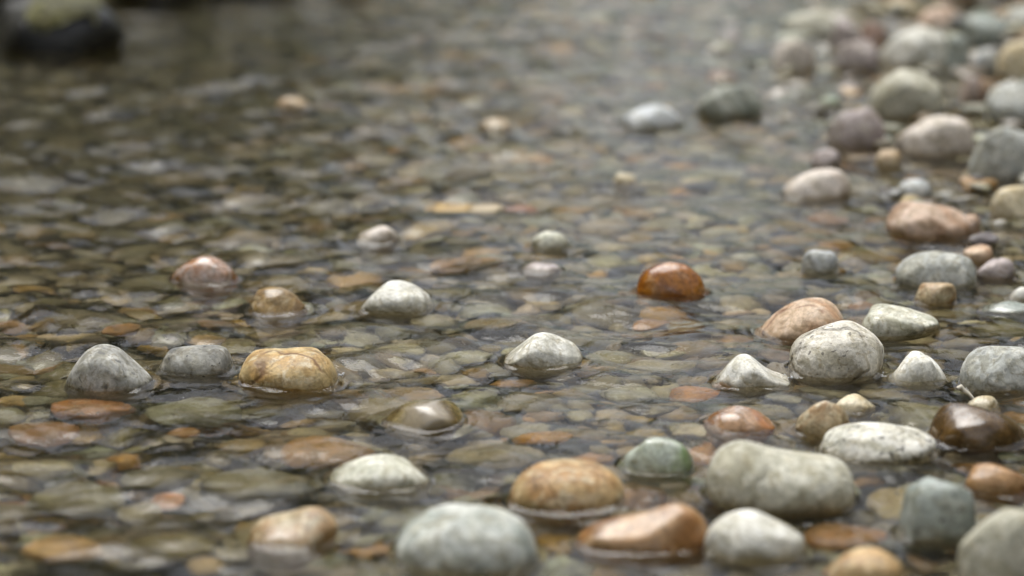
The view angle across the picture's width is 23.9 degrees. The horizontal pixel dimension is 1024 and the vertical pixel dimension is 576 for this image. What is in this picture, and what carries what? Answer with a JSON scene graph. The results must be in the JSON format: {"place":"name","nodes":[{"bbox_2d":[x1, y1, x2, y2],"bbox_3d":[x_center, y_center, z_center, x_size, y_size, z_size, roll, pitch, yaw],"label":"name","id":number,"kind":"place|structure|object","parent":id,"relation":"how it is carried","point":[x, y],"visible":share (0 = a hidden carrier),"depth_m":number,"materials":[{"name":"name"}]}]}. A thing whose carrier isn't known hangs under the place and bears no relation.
{"place":"outdoors","nodes":[
{"label":"outdoors","id":0,"kind":"place"},
{"bbox_2d":[0,0,1023,575],"bbox_3d":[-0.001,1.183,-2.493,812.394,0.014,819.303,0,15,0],"label":"water","id":1,"kind":"structure","parent":0,"point":[152,154],"depth_m":1.98,"materials":[{"name":"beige liquid"}]},
{"bbox_2d":[338,254,962,511],"bbox_3d":[0.176,0.056,1.716,0.584,0.003,0.504,-5,16,-17],"label":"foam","id":2,"kind":"object","parent":1,"relation":"on","point":[343,373],"visible":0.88,"depth_m":1.70,"materials":[{"name":"white"}]},
{"bbox_2d":[696,85,762,116],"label":"river stone","id":3,"kind":"object","parent":1,"relation":"on","point":[739,100],"visible":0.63,"depth_m":2.62,"materials":[{"name":"grey stone"}]},
{"bbox_2d":[783,9,834,34],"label":"river stone","id":4,"kind":"object","parent":1,"relation":"on","point":[819,22],"visible":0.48,"depth_m":3.16,"materials":[{"name":"grey stone"}]},
{"bbox_2d":[789,320,883,377],"bbox_3d":[0.230,0.053,1.712,0.067,0.057,0.052,0,15,0],"label":"river stone","id":5,"kind":"object","parent":1,"relation":"on","point":[844,349],"visible":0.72,"depth_m":1.69,"materials":[{"name":"grey stone"}]},
{"bbox_2d":[829,19,863,49],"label":"river stone","id":6,"kind":"object","parent":1,"relation":"in","point":[844,31],"visible":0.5,"depth_m":3.03,"materials":[{"name":"grey stone"}]},
{"bbox_2d":[827,107,885,146],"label":"river stone","id":7,"kind":"object","parent":1,"relation":"on","point":[860,127],"visible":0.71,"depth_m":2.46,"materials":[{"name":"stone"}]},
{"bbox_2d":[834,40,879,69],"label":"river stone","id":8,"kind":"object","parent":1,"relation":"on","point":[861,54],"visible":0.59,"depth_m":2.91,"materials":[{"name":"grey stone"}]},
{"bbox_2d":[860,21,888,42],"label":"river stone","id":9,"kind":"object","parent":1,"relation":"on","point":[872,32],"visible":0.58,"depth_m":3.10,"materials":[{"name":"brown stone"}]},
{"bbox_2d":[869,69,942,116],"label":"river stone","id":10,"kind":"object","parent":1,"relation":"on","point":[905,93],"visible":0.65,"depth_m":2.62,"materials":[{"name":"grey stone"}]},
{"bbox_2d":[895,115,973,153],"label":"river stone","id":11,"kind":"object","parent":1,"relation":"on","point":[942,134],"visible":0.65,"depth_m":2.42,"materials":[{"name":"beige stone"}]},
{"bbox_2d":[899,477,975,538],"bbox_3d":[0.246,0.138,1.399,0.045,0.058,0.035,0,15,0],"label":"river stone","id":12,"kind":"object","parent":1,"relation":"on","point":[932,508],"visible":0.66,"depth_m":1.38,"materials":[{"name":"grey stone"}]},
{"bbox_2d":[918,6,958,27],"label":"river stone","id":13,"kind":"object","parent":1,"relation":"on","point":[937,16],"visible":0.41,"depth_m":3.21,"materials":[{"name":"stone"}]},
{"bbox_2d":[944,35,969,68],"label":"river stone","id":14,"kind":"object","parent":1,"relation":"on","point":[957,54],"visible":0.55,"depth_m":2.91,"materials":[{"name":"grey stone"}]},
{"bbox_2d":[956,384,973,398],"bbox_3d":[0.310,0.073,1.649,0.014,0.013,0.009,0,15,0],"label":"twig","id":15,"kind":"object","parent":1,"relation":"on","point":[961,388],"visible":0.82,"depth_m":1.65,"materials":[{"name":"wood"}]},
{"bbox_2d":[972,48,997,70],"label":"river stone","id":16,"kind":"object","parent":1,"relation":"on","point":[985,59],"visible":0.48,"depth_m":2.90,"materials":[{"name":"grey stone"}]},
{"bbox_2d":[957,508,1023,575],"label":"river stone","id":17,"kind":"object","parent":1,"relation":"on","point":[992,545],"visible":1,"depth_m":1.31,"materials":[{"name":"grey stone"}]},
{"bbox_2d":[968,126,1023,178],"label":"river stone","id":18,"kind":"object","parent":1,"relation":"on","point":[998,153],"visible":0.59,"depth_m":2.31,"materials":[{"name":"grey stone"}]},
{"bbox_2d":[985,81,1023,122],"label":"river stone","id":19,"kind":"object","parent":1,"relation":"on","point":[1004,101],"visible":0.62,"depth_m":2.59,"materials":[{"name":"grey stone"}]},
{"bbox_2d":[996,41,1023,77],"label":"river stone","id":20,"kind":"object","parent":1,"relation":"on","point":[1010,62],"visible":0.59,"depth_m":2.85,"materials":[{"name":"beige stone"}]},
{"bbox_2d":[1005,6,1023,25],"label":"river stone","id":21,"kind":"object","parent":1,"relation":"in","point":[1014,15],"visible":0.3,"depth_m":3.17,"materials":[{"name":"grey stone"}]},
{"bbox_3d":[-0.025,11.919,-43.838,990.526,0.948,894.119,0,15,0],"label":"ground","id":22,"kind":"structure","parent":0,"visible":0},
{"bbox_2d":[0,0,124,52],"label":"mossy rock","id":23,"kind":"object","parent":22,"relation":"on","point":[53,26],"visible":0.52,"depth_m":3.02,"materials":[{"name":"stone"}]},
{"bbox_2d":[470,204,498,210],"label":"pebble","id":24,"kind":"object","parent":22,"relation":"on","point":[484,207],"visible":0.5,"depth_m":2.21,"materials":[{"name":"beige stone"}]},
{"bbox_2d":[740,41,765,44],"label":"pebble","id":25,"kind":"object","parent":22,"relation":"on","point":[757,43],"visible":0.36,"depth_m":3.08,"materials":[{"name":"grey stone"}]},
{"bbox_2d":[801,250,837,270],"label":"river stone","id":26,"kind":"object","parent":22,"relation":"on","point":[816,260],"visible":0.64,"depth_m":1.98,"materials":[{"name":"grey stone"}]},
{"bbox_2d":[622,0,1023,263],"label":"pebble bed","id":27,"kind":"object","parent":22,"relation":"on","point":[1016,32],"visible":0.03,"depth_m":2.97,"materials":[{"name":"grey stone"}]},
{"bbox_2d":[66,344,150,390],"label":"river stone","id":28,"kind":"object","parent":27,"relation":"on","point":[103,367],"visible":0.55,"depth_m":1.66,"materials":[{"name":"grey stone"}]},
{"bbox_2d":[122,0,179,2],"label":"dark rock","id":29,"kind":"object","parent":27,"relation":"on","point":[150,1],"visible":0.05,"depth_m":3.45,"materials":[{"name":"black stone"}]},
{"bbox_2d":[160,345,232,374],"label":"river stone","id":30,"kind":"object","parent":27,"relation":"on","point":[205,359],"visible":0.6,"depth_m":1.70,"materials":[{"name":"stone"}]},
{"bbox_2d":[172,256,237,282],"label":"river stone","id":31,"kind":"object","parent":27,"relation":"on","point":[206,269],"visible":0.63,"depth_m":1.94,"materials":[{"name":"pink stone"}]},
{"bbox_2d":[250,286,304,312],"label":"river stone","id":32,"kind":"object","parent":27,"relation":"on","point":[274,299],"visible":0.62,"depth_m":1.85,"materials":[{"name":"brown stone"}]},
{"bbox_2d":[239,347,337,388],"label":"river stone","id":33,"kind":"object","parent":27,"relation":"on","point":[303,368],"visible":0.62,"depth_m":1.67,"materials":[{"name":"brown stone"}]},
{"bbox_2d":[277,97,308,107],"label":"river stone","id":34,"kind":"object","parent":27,"relation":"on","point":[291,102],"visible":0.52,"depth_m":2.66,"materials":[{"name":"brown stone"}]},
{"bbox_2d":[250,506,338,545],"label":"river stone","id":35,"kind":"object","parent":27,"relation":"on","point":[309,526],"visible":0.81,"depth_m":1.38,"materials":[{"name":"beige stone"}]},
{"bbox_2d":[332,454,425,487],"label":"river stone","id":36,"kind":"object","parent":27,"relation":"on","point":[383,471],"visible":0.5,"depth_m":1.48,"materials":[{"name":"grey stone"}]},
{"bbox_2d":[360,225,397,240],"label":"river stone","id":37,"kind":"object","parent":27,"relation":"on","point":[382,232],"visible":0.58,"depth_m":2.08,"materials":[{"name":"beige stone"}]},
{"bbox_2d":[361,280,430,311],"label":"river stone","id":38,"kind":"object","parent":27,"relation":"on","point":[397,296],"visible":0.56,"depth_m":1.86,"materials":[{"name":"grey stone"}]},
{"bbox_2d":[386,399,462,428],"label":"river stone","id":39,"kind":"object","parent":27,"relation":"on","point":[426,414],"visible":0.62,"depth_m":1.58,"materials":[{"name":"brown stone"}]},
{"bbox_2d":[434,204,469,210],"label":"pebble","id":40,"kind":"object","parent":27,"relation":"on","point":[449,207],"visible":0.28,"depth_m":2.21,"materials":[{"name":"beige stone"}]},
{"bbox_2d":[395,503,536,570],"bbox_3d":[-0.026,0.156,1.364,0.081,0.066,0.062,0,15,0],"label":"river stone","id":41,"kind":"object","parent":27,"relation":"on","point":[458,537],"visible":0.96,"depth_m":1.34,"materials":[{"name":"grey stone"}]},
{"bbox_2d":[479,118,511,129],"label":"river stone","id":42,"kind":"object","parent":27,"relation":"on","point":[496,123],"visible":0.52,"depth_m":2.55,"materials":[{"name":"beige stone"}]},
{"bbox_2d":[527,262,558,269],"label":"river stone","id":43,"kind":"object","parent":27,"relation":"on","point":[539,266],"visible":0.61,"depth_m":1.97,"materials":[{"name":"stone"}]},
{"bbox_2d":[506,332,581,367],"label":"river stone","id":44,"kind":"object","parent":27,"relation":"on","point":[541,349],"visible":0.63,"depth_m":1.72,"materials":[{"name":"grey stone"}]},
{"bbox_2d":[530,231,568,247],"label":"river stone","id":45,"kind":"object","parent":27,"relation":"on","point":[547,239],"visible":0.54,"depth_m":2.05,"materials":[{"name":"grey stone"}]},
{"bbox_2d":[510,459,623,509],"bbox_3d":[0.033,0.133,1.458,0.069,0.055,0.053,0,15,0],"label":"river stone","id":46,"kind":"object","parent":27,"relation":"on","point":[563,484],"visible":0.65,"depth_m":1.44,"materials":[{"name":"brown stone"}]},
{"bbox_2d":[614,173,635,181],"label":"river stone","id":47,"kind":"object","parent":27,"relation":"on","point":[621,177],"visible":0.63,"depth_m":2.29,"materials":[{"name":"beige stone"}]},
{"bbox_2d":[578,503,708,549],"bbox_3d":[0.075,0.151,1.386,0.077,0.055,0.038,0,15,0],"label":"river stone","id":48,"kind":"object","parent":27,"relation":"on","point":[673,526],"visible":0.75,"depth_m":1.37,"materials":[{"name":"brown stone"}]},
{"bbox_2d":[618,105,679,127],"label":"river stone","id":49,"kind":"object","parent":27,"relation":"on","point":[651,116],"visible":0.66,"depth_m":2.56,"materials":[{"name":"white stone"}]},
{"bbox_2d":[623,437,692,471],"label":"river stone","id":50,"kind":"object","parent":27,"relation":"on","point":[659,454],"visible":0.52,"depth_m":1.50,"materials":[{"name":"stone"}]},
{"bbox_2d":[637,262,704,294],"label":"river stone","id":51,"kind":"object","parent":27,"relation":"on","point":[671,278],"visible":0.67,"depth_m":1.90,"materials":[{"name":"orange stone"}]},
{"bbox_2d":[704,59,723,63],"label":"pebble","id":52,"kind":"object","parent":27,"relation":"on","point":[712,61],"visible":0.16,"depth_m":2.94,"materials":[{"name":"grey stone"}]},
{"bbox_2d":[707,405,774,430],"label":"river stone","id":53,"kind":"object","parent":27,"relation":"on","point":[737,417],"visible":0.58,"depth_m":1.57,"materials":[{"name":"brown stone"}]},
{"bbox_2d":[717,354,789,386],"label":"river stone","id":54,"kind":"object","parent":27,"relation":"on","point":[743,370],"visible":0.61,"depth_m":1.67,"materials":[{"name":"grey stone"}]},
{"bbox_2d":[704,509,804,558],"bbox_3d":[0.138,0.152,1.374,0.057,0.051,0.044,0,15,0],"label":"river stone","id":55,"kind":"object","parent":27,"relation":"on","point":[747,534],"visible":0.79,"depth_m":1.36,"materials":[{"name":"grey stone"}]},
{"bbox_2d":[706,440,854,511],"bbox_3d":[0.161,0.123,1.458,0.088,0.062,0.068,0,15,0],"label":"river stone","id":56,"kind":"object","parent":27,"relation":"on","point":[749,475],"visible":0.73,"depth_m":1.43,"materials":[{"name":"grey stone"}]},
{"bbox_2d":[773,39,814,69],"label":"river stone","id":57,"kind":"object","parent":27,"relation":"on","point":[796,54],"visible":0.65,"depth_m":2.90,"materials":[{"name":"grey stone"}]},
{"bbox_2d":[761,297,843,338],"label":"river stone","id":58,"kind":"object","parent":27,"relation":"on","point":[796,319],"visible":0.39,"depth_m":1.78,"materials":[{"name":"brown stone"}]},
{"bbox_2d":[783,168,849,196],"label":"river stone","id":59,"kind":"object","parent":27,"relation":"on","point":[826,182],"visible":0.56,"depth_m":2.24,"materials":[{"name":"beige stone"}]},
{"bbox_2d":[797,102,835,112],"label":"pebble","id":60,"kind":"object","parent":27,"relation":"on","point":[816,107],"visible":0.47,"depth_m":2.65,"materials":[{"name":"grey stone"}]},
{"bbox_2d":[795,401,849,434],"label":"river stone","id":61,"kind":"object","parent":27,"relation":"on","point":[823,417],"visible":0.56,"depth_m":1.57,"materials":[{"name":"brown stone"}]},
{"bbox_2d":[836,394,872,410],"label":"river stone","id":62,"kind":"object","parent":27,"relation":"on","point":[856,402],"visible":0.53,"depth_m":1.62,"materials":[{"name":"beige stone"}]},
{"bbox_2d":[826,547,903,575],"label":"river stone","id":63,"kind":"object","parent":27,"relation":"on","point":[868,561],"visible":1,"depth_m":1.32,"materials":[{"name":"brown stone"}]},
{"bbox_2d":[820,422,935,461],"bbox_3d":[0.232,0.108,1.539,0.074,0.043,0.057,0,15,0],"label":"river stone","id":64,"kind":"object","parent":27,"relation":"on","point":[871,441],"visible":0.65,"depth_m":1.52,"materials":[{"name":"grey stone"}]},
{"bbox_2d":[861,304,938,336],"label":"river stone","id":65,"kind":"object","parent":27,"relation":"on","point":[882,320],"visible":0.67,"depth_m":1.79,"materials":[{"name":"grey stone"}]},
{"bbox_2d":[879,26,946,65],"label":"river stone","id":66,"kind":"object","parent":27,"relation":"on","point":[920,45],"visible":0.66,"depth_m":2.94,"materials":[{"name":"grey stone"}]},
{"bbox_2d":[898,179,930,196],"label":"river stone","id":67,"kind":"object","parent":27,"relation":"on","point":[917,187],"visible":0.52,"depth_m":2.24,"materials":[{"name":"grey stone"}]},
{"bbox_2d":[891,351,945,381],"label":"river stone","id":68,"kind":"object","parent":27,"relation":"on","point":[916,366],"visible":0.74,"depth_m":1.68,"materials":[{"name":"grey stone"}]},
{"bbox_2d":[895,251,976,284],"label":"river stone","id":69,"kind":"object","parent":27,"relation":"on","point":[935,267],"visible":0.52,"depth_m":1.93,"materials":[{"name":"grey stone"}]},
{"bbox_2d":[915,283,956,302],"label":"river stone","id":70,"kind":"object","parent":27,"relation":"on","point":[934,292],"visible":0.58,"depth_m":1.88,"materials":[{"name":"beige stone"}]},
{"bbox_2d":[959,76,985,99],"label":"river stone","id":71,"kind":"object","parent":27,"relation":"on","point":[972,87],"visible":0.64,"depth_m":2.71,"materials":[{"name":"stone"}]},
{"bbox_2d":[929,403,1023,446],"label":"river stone","id":72,"kind":"object","parent":27,"relation":"on","point":[961,424],"visible":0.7,"depth_m":1.55,"materials":[{"name":"brown stone"}]},
{"bbox_2d":[963,244,992,261],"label":"river stone","id":73,"kind":"object","parent":27,"relation":"on","point":[982,252],"visible":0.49,"depth_m":2.00,"materials":[{"name":"beige stone"}]},
{"bbox_2d":[968,396,997,409],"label":"river stone","id":74,"kind":"object","parent":27,"relation":"on","point":[987,402],"visible":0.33,"depth_m":1.62,"materials":[{"name":"beige stone"}]},
{"bbox_2d":[960,15,1009,46],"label":"river stone","id":75,"kind":"object","parent":27,"relation":"on","point":[983,30],"visible":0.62,"depth_m":3.07,"materials":[{"name":"grey stone"}]},
{"bbox_2d":[959,346,1023,391],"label":"river stone","id":76,"kind":"object","parent":27,"relation":"on","point":[992,368],"visible":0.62,"depth_m":1.66,"materials":[{"name":"grey stone"}]},
{"bbox_2d":[965,463,1023,492],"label":"river stone","id":77,"kind":"object","parent":27,"relation":"on","point":[990,477],"visible":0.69,"depth_m":1.46,"materials":[{"name":"brown stone"}]},
{"bbox_2d":[976,258,1015,277],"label":"river stone","id":78,"kind":"object","parent":27,"relation":"on","point":[999,267],"visible":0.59,"depth_m":1.95,"materials":[{"name":"stone"}]},
{"bbox_2d":[989,301,1023,311],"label":"river stone","id":79,"kind":"object","parent":27,"relation":"on","point":[1008,306],"visible":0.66,"depth_m":1.85,"materials":[{"name":"grey stone"}]},
{"bbox_2d":[990,185,1023,217],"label":"river stone","id":80,"kind":"object","parent":27,"relation":"on","point":[1008,201],"visible":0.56,"depth_m":2.16,"materials":[{"name":"beige stone"}]},
{"bbox_2d":[1011,287,1023,298],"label":"river stone","id":81,"kind":"object","parent":27,"relation":"on","point":[1018,292],"visible":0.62,"depth_m":1.90,"materials":[{"name":"grey stone"}]},
{"bbox_2d":[811,149,839,165],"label":"river stone","id":82,"kind":"object","parent":22,"relation":"on","point":[825,157],"visible":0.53,"depth_m":2.37,"materials":[{"name":"stone"}]},
{"bbox_2d":[875,149,901,165],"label":"river stone","id":83,"kind":"object","parent":22,"relation":"on","point":[888,157],"visible":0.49,"depth_m":2.37,"materials":[{"name":"beige stone"}]},
{"bbox_2d":[886,201,969,236],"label":"river stone","id":84,"kind":"object","parent":22,"relation":"on","point":[906,218],"visible":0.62,"depth_m":2.09,"materials":[{"name":"stone"}]},
{"bbox_2d":[966,214,980,231],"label":"river stone","id":85,"kind":"object","parent":22,"relation":"on","point":[974,222],"visible":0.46,"depth_m":2.11,"materials":[{"name":"brown stone"}]}
]}

